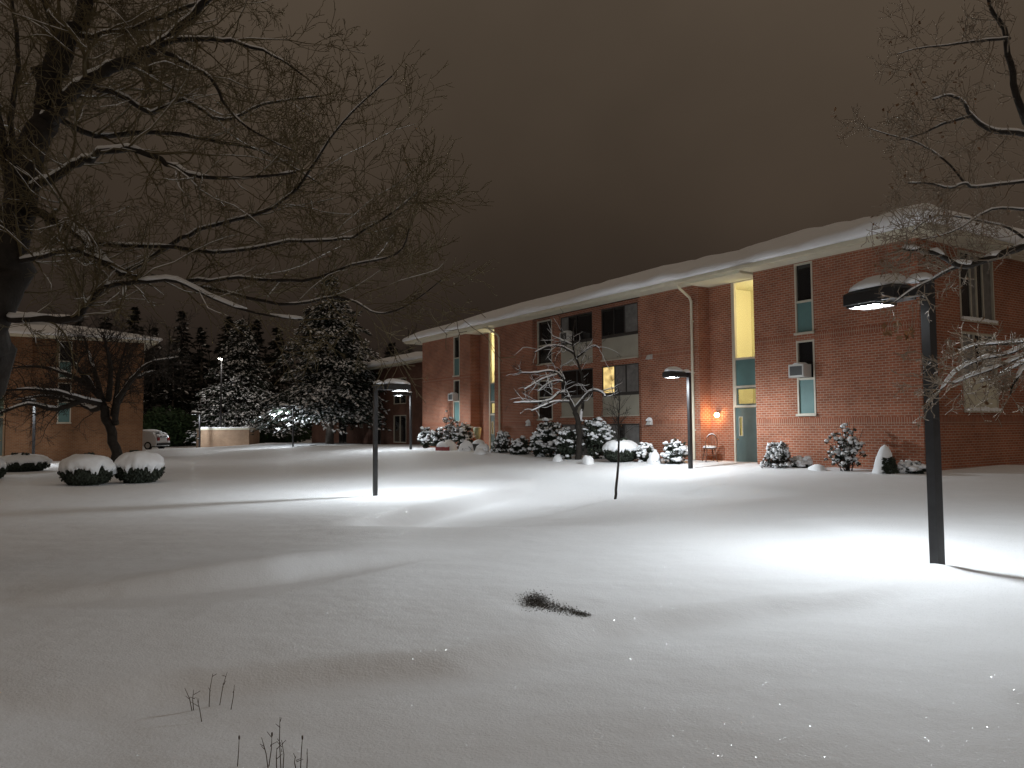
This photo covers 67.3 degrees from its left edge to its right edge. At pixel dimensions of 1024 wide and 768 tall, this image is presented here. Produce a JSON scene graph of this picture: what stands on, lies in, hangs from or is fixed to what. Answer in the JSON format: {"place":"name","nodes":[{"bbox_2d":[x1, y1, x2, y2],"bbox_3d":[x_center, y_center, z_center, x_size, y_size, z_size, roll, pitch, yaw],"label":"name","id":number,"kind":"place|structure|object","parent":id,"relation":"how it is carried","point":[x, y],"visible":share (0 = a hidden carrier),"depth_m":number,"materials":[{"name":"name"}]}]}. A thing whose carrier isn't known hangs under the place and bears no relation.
{"place":"outdoors","nodes":[
{"label":"outdoors","id":0,"kind":"place"},
{"bbox_2d":[0,439,1023,767],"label":"snow field","id":1,"kind":"structure","parent":0,"point":[328,605],"depth_m":6.88,"materials":[{"name":"white snow"}]},
{"bbox_2d":[0,457,7,478],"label":"clipped bush","id":2,"kind":"object","parent":1,"relation":"on","point":[3,468],"visible":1,"depth_m":29.54,"materials":[{"name":"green plant"}]},
{"bbox_2d":[1,452,52,471],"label":"clipped bush","id":3,"kind":"object","parent":1,"relation":"on","point":[22,462],"visible":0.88,"depth_m":33.81,"materials":[{"name":"green plant"}]},
{"bbox_2d":[22,398,36,453],"bbox_3d":[-24.574,2.579,39.216,0.418,3.873,1.231,0,-3,-11],"label":"lamp post","id":4,"kind":"object","parent":1,"relation":"on","point":[33,437],"visible":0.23,"depth_m":39.68,"materials":[{"name":"black metal"}]},
{"bbox_2d":[0,311,162,460],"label":"brick apartments","id":5,"kind":"structure","parent":1,"relation":"on","point":[67,442],"depth_m":44.81,"materials":[{"name":"red brick"}]},
{"bbox_2d":[0,418,2,455],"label":"door","id":6,"kind":"structure","parent":5,"relation":"in","point":[1,428],"depth_m":43.38,"materials":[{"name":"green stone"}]},
{"bbox_2d":[0,396,4,456],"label":"stair window","id":7,"kind":"structure","parent":5,"relation":"in","point":[3,396],"depth_m":43.40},
{"bbox_2d":[56,383,71,423],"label":"window","id":8,"kind":"structure","parent":5,"relation":"in","point":[62,419],"depth_m":44.75,"materials":[{"name":"teal glass"}]},
{"bbox_2d":[58,341,72,378],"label":"window","id":9,"kind":"structure","parent":5,"relation":"in","point":[63,355],"depth_m":44.91,"materials":[{"name":"teal glass"}]},
{"bbox_2d":[57,452,116,485],"bbox_3d":[-14.768,2.973,26.768,1.866,1.223,1.828,-1,-3,17],"label":"clipped bush","id":10,"kind":"object","parent":1,"relation":"on","point":[89,469],"visible":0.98,"depth_m":26.18,"materials":[{"name":"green plant"}]},
{"bbox_2d":[0,292,203,474],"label":"crab tree","id":11,"kind":"object","parent":1,"relation":"on","point":[88,388],"visible":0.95,"depth_m":30.31,"materials":[{"name":"brown plant"}]},
{"bbox_2d":[100,317,114,329],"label":"evergreen tree","id":12,"kind":"object","parent":1,"relation":"on","point":[104,319],"visible":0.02,"depth_m":100.45,"materials":[{"name":"green plant"}]},
{"bbox_2d":[114,450,164,483],"bbox_3d":[-13.391,2.984,27.657,1.756,1.273,1.663,0,-3,-14],"label":"clipped bush","id":13,"kind":"object","parent":1,"relation":"on","point":[135,466],"visible":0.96,"depth_m":27.11,"materials":[{"name":"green plant"}]},
{"bbox_2d":[124,304,159,409],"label":"evergreen tree","id":14,"kind":"object","parent":1,"relation":"on","point":[134,327],"visible":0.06,"depth_m":122.56,"materials":[{"name":"green plant"}]},
{"bbox_2d":[142,429,170,448],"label":"parked car","id":15,"kind":"object","parent":1,"relation":"on","point":[157,438],"visible":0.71,"depth_m":64.85,"materials":[{"name":"grey paint"}]},
{"bbox_2d":[143,327,179,413],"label":"evergreen tree","id":16,"kind":"object","parent":1,"relation":"on","point":[152,394],"visible":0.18,"depth_m":111.97,"materials":[{"name":"green plant"}]},
{"bbox_2d":[143,405,193,446],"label":"evergreen bush","id":17,"kind":"object","parent":1,"relation":"on","point":[159,421],"visible":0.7,"depth_m":83.14,"materials":[{"name":"green plant"}]},
{"bbox_2d":[144,355,197,419],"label":"evergreen tree","id":18,"kind":"object","parent":1,"relation":"on","point":[177,403],"visible":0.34,"depth_m":91.90,"materials":[{"name":"green plant"}]},
{"bbox_2d":[155,311,198,413],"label":"evergreen tree","id":19,"kind":"object","parent":1,"relation":"on","point":[184,335],"visible":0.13,"depth_m":128.43,"materials":[{"name":"green plant"}]},
{"bbox_2d":[163,414,207,445],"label":"evergreen bush","id":20,"kind":"object","parent":1,"relation":"on","point":[193,426],"visible":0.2,"depth_m":85.16,"materials":[{"name":"green plant"}]},
{"bbox_2d":[190,410,200,447],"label":"lamp post","id":21,"kind":"object","parent":1,"relation":"on","point":[193,412],"visible":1,"depth_m":70.29,"materials":[{"name":"black metal"}]},
{"bbox_2d":[174,325,222,415],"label":"evergreen tree","id":22,"kind":"object","parent":1,"relation":"on","point":[200,376],"visible":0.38,"depth_m":104.03,"materials":[{"name":"green plant"}]},
{"bbox_2d":[192,412,218,444],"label":"evergreen bush","id":23,"kind":"object","parent":1,"relation":"on","point":[209,423],"visible":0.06,"depth_m":89.17,"materials":[{"name":"green plant"}]},
{"bbox_2d":[185,674,234,721],"bbox_3d":[-1.854,1.947,4.743,0.266,0.265,0.288,2,-4,-36],"label":"dry weed","id":24,"kind":"object","parent":1,"relation":"on","point":[209,697],"visible":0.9,"depth_m":4.80,"materials":[{"name":"brown plant"}]},
{"bbox_2d":[187,313,237,413],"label":"evergreen tree","id":25,"kind":"object","parent":1,"relation":"on","point":[230,320],"visible":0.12,"depth_m":126.11,"materials":[{"name":"green plant"}]},
{"bbox_2d":[218,356,222,426],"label":"parking light","id":26,"kind":"object","parent":1,"relation":"on","point":[221,357],"visible":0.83,"depth_m":72.48,"materials":[{"name":"black metal"}]},
{"bbox_2d":[196,427,259,447],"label":"brick enclosure","id":27,"kind":"object","parent":1,"relation":"on","point":[220,436],"visible":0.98,"depth_m":71.85,"materials":[{"name":"beige paint"}]},
{"bbox_2d":[185,315,308,443],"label":"spruce tree","id":28,"kind":"object","parent":1,"relation":"on","point":[238,375],"visible":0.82,"depth_m":78.08,"materials":[{"name":"green plant"}]},
{"bbox_2d":[80,315,416,406],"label":"wood","id":29,"kind":"object","parent":1,"relation":"on","point":[216,365],"visible":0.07,"depth_m":121.59,"materials":[{"name":"plant"}]},
{"bbox_2d":[230,319,271,415],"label":"evergreen tree","id":30,"kind":"object","parent":1,"relation":"on","point":[257,336],"visible":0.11,"depth_m":118.32,"materials":[{"name":"green plant"}]},
{"bbox_2d":[0,0,511,402],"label":"bare tree","id":31,"kind":"object","parent":1,"relation":"on","point":[23,160],"visible":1,"depth_m":8.48,"materials":[{"name":"brown plant"}]},
{"bbox_2d":[237,719,307,767],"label":"dry weed","id":32,"kind":"object","parent":1,"relation":"on","point":[279,743],"visible":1,"depth_m":3.81,"materials":[{"name":"brown plant"}]},
{"bbox_2d":[249,327,311,441],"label":"evergreen tree","id":33,"kind":"object","parent":1,"relation":"on","point":[277,353],"visible":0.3,"depth_m":97.95,"materials":[{"name":"green plant"}]},
{"bbox_2d":[259,424,311,442],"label":"evergreen bush","id":34,"kind":"object","parent":1,"relation":"on","point":[268,437],"visible":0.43,"depth_m":86.61,"materials":[{"name":"green plant"}]},
{"bbox_2d":[279,404,294,446],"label":"lamp post","id":35,"kind":"object","parent":1,"relation":"on","point":[286,406],"visible":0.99,"depth_m":61.02,"materials":[{"name":"black metal"}]},
{"bbox_2d":[290,332,322,439],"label":"evergreen tree","id":36,"kind":"object","parent":1,"relation":"on","point":[310,427],"visible":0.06,"depth_m":119.37,"materials":[{"name":"green plant"}]},
{"bbox_2d":[245,274,391,443],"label":"spruce tree","id":37,"kind":"object","parent":1,"relation":"on","point":[330,384],"visible":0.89,"depth_m":64.18,"materials":[{"name":"green plant"}]},
{"bbox_2d":[311,316,367,437],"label":"evergreen tree","id":38,"kind":"object","parent":1,"relation":"on","point":[352,335],"visible":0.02,"depth_m":103.99,"materials":[{"name":"green plant"}]},
{"bbox_2d":[304,351,421,444],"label":"apartment wing","id":39,"kind":"structure","parent":1,"relation":"on","point":[397,417],"depth_m":62.87,"materials":[{"name":"brown brick"}]},
{"bbox_2d":[339,421,346,442],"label":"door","id":40,"kind":"structure","parent":39,"relation":"in","point":[342,438],"depth_m":72.63,"materials":[{"name":"black glass"}]},
{"bbox_2d":[378,420,380,443],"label":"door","id":41,"kind":"structure","parent":39,"relation":"in","point":[379,431],"depth_m":65.28,"materials":[{"name":"brown metal"}]},
{"bbox_2d":[394,415,405,442],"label":"window","id":42,"kind":"structure","parent":39,"relation":"in","point":[399,420],"depth_m":61.76,"materials":[{"name":"black glass"}]},
{"bbox_2d":[394,377,405,403],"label":"window","id":43,"kind":"structure","parent":39,"relation":"in","point":[397,399],"depth_m":61.84,"materials":[{"name":"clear glass"}]},
{"bbox_2d":[384,342,398,357],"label":"evergreen tree","id":44,"kind":"object","parent":1,"relation":"on","point":[390,348],"visible":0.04,"depth_m":116.44,"materials":[{"name":"green plant"}]},
{"bbox_2d":[373,378,410,495],"bbox_3d":[-3.593,1.766,23.033,1.220,3.881,0.413,2,-4,-33],"label":"lamp post","id":45,"kind":"object","parent":1,"relation":"on","point":[399,385],"visible":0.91,"depth_m":22.75,"materials":[{"name":"black metal"}]},
{"bbox_2d":[393,391,411,448],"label":"lamp post","id":46,"kind":"object","parent":1,"relation":"on","point":[397,393],"visible":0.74,"depth_m":44.68,"materials":[{"name":"black metal"}]},
{"bbox_2d":[417,427,433,447],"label":"shrub","id":47,"kind":"object","parent":1,"relation":"on","point":[424,437],"visible":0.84,"depth_m":45.19,"materials":[{"name":"green plant"}]},
{"bbox_2d":[429,427,449,446],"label":"shrub","id":48,"kind":"object","parent":1,"relation":"on","point":[437,436],"visible":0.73,"depth_m":43.57,"materials":[{"name":"green plant"}]},
{"bbox_2d":[435,441,448,450],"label":"plant trough","id":49,"kind":"object","parent":1,"relation":"on","point":[442,446],"visible":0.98,"depth_m":40.27,"materials":[{"name":"red plastic"}]},
{"bbox_2d":[442,410,458,442],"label":"shrub","id":50,"kind":"object","parent":1,"relation":"on","point":[450,428],"visible":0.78,"depth_m":42.52,"materials":[{"name":"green plant"}]},
{"bbox_2d":[445,439,456,450],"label":"shrub","id":51,"kind":"object","parent":1,"relation":"on","point":[452,446],"visible":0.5,"depth_m":40.67,"materials":[{"name":"white plant"}]},
{"bbox_2d":[452,422,475,448],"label":"shrub","id":52,"kind":"object","parent":1,"relation":"on","point":[461,435],"visible":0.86,"depth_m":41.64,"materials":[{"name":"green plant"}]},
{"bbox_2d":[459,440,473,450],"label":"shrub","id":53,"kind":"object","parent":1,"relation":"on","point":[466,445],"visible":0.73,"depth_m":39.01,"materials":[{"name":"white plant"}]},
{"bbox_2d":[473,427,480,438],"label":"garden lantern","id":54,"kind":"object","parent":1,"relation":"on","point":[477,431],"visible":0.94,"depth_m":42.29,"materials":[{"name":"glass"}]},
{"bbox_2d":[472,439,483,450],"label":"shrub","id":55,"kind":"object","parent":1,"relation":"on","point":[475,443],"visible":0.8,"depth_m":39.97,"materials":[{"name":"white plant"}]},
{"bbox_2d":[474,448,486,454],"bbox_3d":[-1.542,3.294,37.265,0.620,0.368,1.019,0,-3,0],"label":"snow mound","id":56,"kind":"object","parent":1,"relation":"on","point":[480,451],"visible":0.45,"depth_m":36.94,"materials":[{"name":"white snow"}]},
{"bbox_2d":[475,442,488,451],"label":"shrub","id":57,"kind":"object","parent":1,"relation":"on","point":[483,446],"visible":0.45,"depth_m":38.43,"materials":[{"name":"white plant"}]},
{"bbox_2d":[489,431,512,452],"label":"shrub","id":58,"kind":"object","parent":1,"relation":"on","point":[502,441],"visible":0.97,"depth_m":37.98,"materials":[{"name":"green plant"}]},
{"bbox_2d":[509,435,530,454],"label":"shrub","id":59,"kind":"object","parent":1,"relation":"on","point":[520,446],"visible":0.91,"depth_m":36.66,"materials":[{"name":"green plant"}]},
{"bbox_2d":[528,436,547,456],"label":"shrub","id":60,"kind":"object","parent":1,"relation":"on","point":[535,450],"visible":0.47,"depth_m":35.24,"materials":[{"name":"green plant"}]},
{"bbox_2d":[531,417,564,456],"bbox_3d":[1.727,2.485,35.145,1.754,1.941,1.936,-1,-3,2],"label":"shrub","id":61,"kind":"object","parent":1,"relation":"on","point":[546,431],"visible":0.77,"depth_m":34.72,"materials":[{"name":"green plant"}]},
{"bbox_2d":[552,454,562,461],"bbox_3d":[1.887,3.098,31.909,0.456,0.382,1.049,0,-3,0],"label":"snow mound","id":62,"kind":"object","parent":1,"relation":"on","point":[557,458],"visible":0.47,"depth_m":31.56,"materials":[{"name":"white snow"}]},
{"bbox_2d":[502,308,625,459],"bbox_3d":[1.607,0.115,31.870,5.104,6.760,3.640,1,-4,-25],"label":"weeping tree","id":63,"kind":"object","parent":1,"relation":"on","point":[574,408],"visible":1,"depth_m":31.73,"materials":[{"name":"brown plant"}]},
{"bbox_2d":[553,427,576,459],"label":"shrub","id":64,"kind":"object","parent":1,"relation":"on","point":[566,439],"visible":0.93,"depth_m":32.54,"materials":[{"name":"green plant"}]},
{"bbox_2d":[582,455,593,464],"bbox_3d":[2.963,2.991,29.862,0.448,0.473,0.966,0,-3,0],"label":"snow mound","id":65,"kind":"object","parent":1,"relation":"on","point":[587,460],"visible":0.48,"depth_m":29.60,"materials":[{"name":"white snow"}]},
{"bbox_2d":[582,417,615,458],"bbox_3d":[3.595,2.330,32.304,1.487,1.902,1.444,-3,-4,41],"label":"shrub","id":66,"kind":"object","parent":1,"relation":"on","point":[598,434],"visible":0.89,"depth_m":32.07,"materials":[{"name":"green plant"}]},
{"bbox_2d":[602,437,637,461],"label":"shrub","id":67,"kind":"object","parent":1,"relation":"on","point":[627,450],"visible":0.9,"depth_m":29.81,"materials":[{"name":"green plant"}]},
{"bbox_2d":[598,373,645,498],"bbox_3d":[3.082,1.583,21.777,1.283,3.747,0.663,-2,-4,26],"label":"sapling","id":68,"kind":"object","parent":1,"relation":"on","point":[618,450],"visible":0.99,"depth_m":21.80,"materials":[{"name":"brown plant"}]},
{"bbox_2d":[635,442,656,461],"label":"shrub","id":69,"kind":"object","parent":1,"relation":"on","point":[644,450],"visible":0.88,"depth_m":29.49,"materials":[{"name":"green plant"}]},
{"bbox_2d":[647,451,660,463],"bbox_3d":[5.292,2.775,28.655,0.569,0.583,0.628,-1,-3,6],"label":"snow mound","id":70,"kind":"object","parent":1,"relation":"on","point":[654,457],"visible":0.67,"depth_m":28.46,"materials":[{"name":"white snow"}]},
{"bbox_2d":[660,438,687,463],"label":"shrub","id":71,"kind":"object","parent":1,"relation":"on","point":[675,451],"visible":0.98,"depth_m":28.16,"materials":[{"name":"green plant"}]},
{"bbox_2d":[662,367,692,468],"bbox_3d":[5.707,1.348,26.192,1.204,3.884,0.430,2,-4,-33],"label":"lamp post","id":72,"kind":"object","parent":1,"relation":"on","point":[673,372],"visible":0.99,"depth_m":26.39,"materials":[{"name":"black metal"}]},
{"bbox_2d":[702,433,717,461],"bbox_3d":[7.415,2.400,28.817,0.568,1.118,0.578,0,-3,-3],"label":"wooden chair","id":73,"kind":"object","parent":1,"relation":"on","point":[711,446],"visible":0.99,"depth_m":28.63,"materials":[{"name":"brown wood"}]},
{"bbox_2d":[402,203,1023,469],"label":"apartment building","id":74,"kind":"structure","parent":1,"relation":"on","point":[736,333],"depth_m":27.08,"materials":[{"name":"red brick"}]},
{"bbox_2d":[448,392,458,400],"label":"air conditioner","id":75,"kind":"object","parent":74,"relation":"attached to","point":[453,396],"visible":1,"depth_m":45.31,"materials":[{"name":"grey plastic"}]},
{"bbox_2d":[452,336,459,376],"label":"window","id":76,"kind":"structure","parent":74,"relation":"in","point":[456,342],"depth_m":45.80,"materials":[{"name":"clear glass"}]},
{"bbox_2d":[453,380,459,421],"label":"window","id":77,"kind":"structure","parent":74,"relation":"in","point":[456,383],"depth_m":45.62,"materials":[{"name":"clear glass"}]},
{"bbox_2d":[489,332,494,448],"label":"stair window","id":78,"kind":"structure","parent":74,"relation":"in","point":[491,384],"depth_m":43.50,"materials":[{"name":"yellow glass"}]},
{"bbox_2d":[490,415,494,448],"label":"door","id":79,"kind":"structure","parent":74,"relation":"in","point":[492,417],"depth_m":43.26,"materials":[{"name":"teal metal"}]},
{"bbox_2d":[536,319,551,365],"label":"window","id":80,"kind":"structure","parent":74,"relation":"in","point":[542,326],"depth_m":38.62,"materials":[{"name":"black glass"}]},
{"bbox_2d":[537,379,552,420],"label":"window","id":81,"kind":"structure","parent":74,"relation":"in","point":[547,412],"depth_m":38.37,"materials":[{"name":"black glass"}]},
{"bbox_2d":[560,331,573,340],"bbox_3d":[2.581,-2.271,36.269,0.427,0.493,0.600,2,-4,-33],"label":"air conditioner","id":82,"kind":"object","parent":74,"relation":"attached to","point":[566,333],"visible":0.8,"depth_m":36.03,"materials":[{"name":"grey plastic"}]},
{"bbox_2d":[560,311,592,366],"bbox_3d":[3.036,-2.093,36.351,0.150,2.380,2.480,2,-4,-33],"label":"window","id":83,"kind":"structure","parent":74,"relation":"in","point":[583,321],"depth_m":36.23,"materials":[{"name":"black glass"}]},
{"bbox_2d":[560,368,593,417],"bbox_3d":[3.054,0.443,36.209,0.150,2.260,2.480,2,-4,-33],"label":"window","id":84,"kind":"structure","parent":74,"relation":"in","point":[573,375],"depth_m":36.21,"materials":[{"name":"black glass"}]},
{"bbox_2d":[562,424,592,454],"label":"window","id":85,"kind":"structure","parent":74,"relation":"in","point":[572,426],"depth_m":35.85,"materials":[{"name":"black glass"}]},
{"bbox_2d":[601,302,638,361],"bbox_3d":[4.711,-2.249,33.759,0.150,2.380,2.460,2,-4,-33],"label":"window","id":86,"kind":"structure","parent":74,"relation":"in","point":[621,322],"depth_m":33.72,"materials":[{"name":"black glass"}]},
{"bbox_2d":[601,363,639,416],"bbox_3d":[4.729,0.287,33.617,0.150,2.260,2.460,2,-4,-33],"label":"window","id":87,"kind":"structure","parent":74,"relation":"in","point":[628,373],"depth_m":33.50,"materials":[{"name":"grey glass"}]},
{"bbox_2d":[603,424,639,444],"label":"window","id":88,"kind":"structure","parent":74,"relation":"in","point":[633,434],"depth_m":33.10,"materials":[{"name":"grey glass"}]},
{"bbox_2d":[731,279,755,461],"bbox_3d":[8.602,-0.493,28.371,0.120,6.820,1.100,2,-4,-33],"label":"stair window","id":89,"kind":"structure","parent":74,"relation":"in","point":[743,368],"depth_m":28.63,"materials":[{"name":"beige paint"}]},
{"bbox_2d":[736,407,756,461],"bbox_3d":[8.606,1.870,28.226,0.125,2.025,0.980,2,-4,-33],"label":"door","id":90,"kind":"structure","parent":74,"relation":"in","point":[747,442],"depth_m":28.23,"materials":[{"name":"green metal"}]},
{"bbox_2d":[788,362,810,377],"bbox_3d":[9.508,-0.469,25.437,0.427,0.493,0.600,2,-4,-33],"label":"air conditioner","id":91,"kind":"object","parent":74,"relation":"attached to","point":[799,370],"visible":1,"depth_m":25.26,"materials":[{"name":"grey plastic"}]},
{"bbox_2d":[794,261,814,335],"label":"window","id":92,"kind":"structure","parent":74,"relation":"in","point":[803,276],"depth_m":25.64,"materials":[{"name":"black glass"}]},
{"bbox_2d":[796,339,816,415],"bbox_3d":[9.737,-0.198,25.449,0.180,2.510,0.760,2,-4,-33],"label":"window","id":93,"kind":"structure","parent":74,"relation":"in","point":[805,349],"depth_m":25.46,"materials":[{"name":"teal glass"}]},
{"bbox_2d":[958,249,998,324],"bbox_3d":[14.598,-3.008,24.159,2.204,2.210,0.216,2,-4,-33],"label":"window","id":94,"kind":"structure","parent":74,"relation":"in","point":[977,302],"depth_m":24.24,"materials":[{"name":"grey glass"}]},
{"bbox_2d":[961,331,1001,412],"bbox_3d":[14.616,-0.347,24.011,2.204,2.481,0.216,2,-4,-33],"label":"window","id":95,"kind":"structure","parent":74,"relation":"in","point":[993,407],"depth_m":23.94,"materials":[{"name":"grey glass"}]},
{"bbox_2d":[759,441,794,467],"bbox_3d":[8.608,2.303,25.009,1.155,0.937,1.157,-1,-3,15],"label":"shrub","id":96,"kind":"object","parent":1,"relation":"on","point":[778,453],"visible":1,"depth_m":24.79,"materials":[{"name":"green plant"}]},
{"bbox_2d":[792,455,812,467],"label":"shrub","id":97,"kind":"object","parent":1,"relation":"on","point":[799,461],"visible":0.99,"depth_m":24.54,"materials":[{"name":"green plant"}]},
{"bbox_2d":[808,464,827,470],"bbox_3d":[9.377,2.593,23.647,0.493,0.269,1.059,0,-3,0],"label":"snow mound","id":98,"kind":"object","parent":1,"relation":"on","point":[816,467],"visible":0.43,"depth_m":23.34,"materials":[{"name":"white snow"}]},
{"bbox_2d":[824,421,866,470],"bbox_3d":[10.050,1.937,23.143,1.298,1.626,1.058,2,-4,-41],"label":"shrub","id":99,"kind":"object","parent":1,"relation":"on","point":[848,453],"visible":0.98,"depth_m":22.99,"materials":[{"name":"green plant"}]},
{"bbox_2d":[872,445,898,473],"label":"shrub","id":100,"kind":"object","parent":1,"relation":"on","point":[885,462],"visible":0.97,"depth_m":21.72,"materials":[{"name":"green plant"}]},
{"bbox_2d":[843,272,944,564],"bbox_3d":[4.667,0.565,9.362,0.406,3.866,1.160,1,-3,-23],"label":"lamp post","id":101,"kind":"object","parent":1,"relation":"on","point":[860,295],"visible":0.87,"depth_m":8.91,"materials":[{"name":"black metal"}]},
{"bbox_2d":[897,460,925,473],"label":"shrub","id":102,"kind":"object","parent":1,"relation":"on","point":[910,467],"visible":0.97,"depth_m":21.56,"materials":[{"name":"green plant"}]},
{"bbox_2d":[830,0,1023,428],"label":"oak tree","id":103,"kind":"object","parent":1,"relation":"on","point":[956,262],"visible":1,"depth_m":8.02,"materials":[{"name":"brown plant"}]},
{"bbox_2d":[0,0,1023,419],"label":"sky","id":104,"kind":"structure","parent":0,"point":[613,139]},
{"bbox_2d":[515,589,590,617],"bbox_3d":[0.279,2.058,7.228,0.558,0.056,1.376,1,-3,-18],"label":"fallen branch","id":105,"kind":"object","parent":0,"point":[540,605],"visible":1,"depth_m":7.18,"materials":[{"name":"black plant"}]}
]}

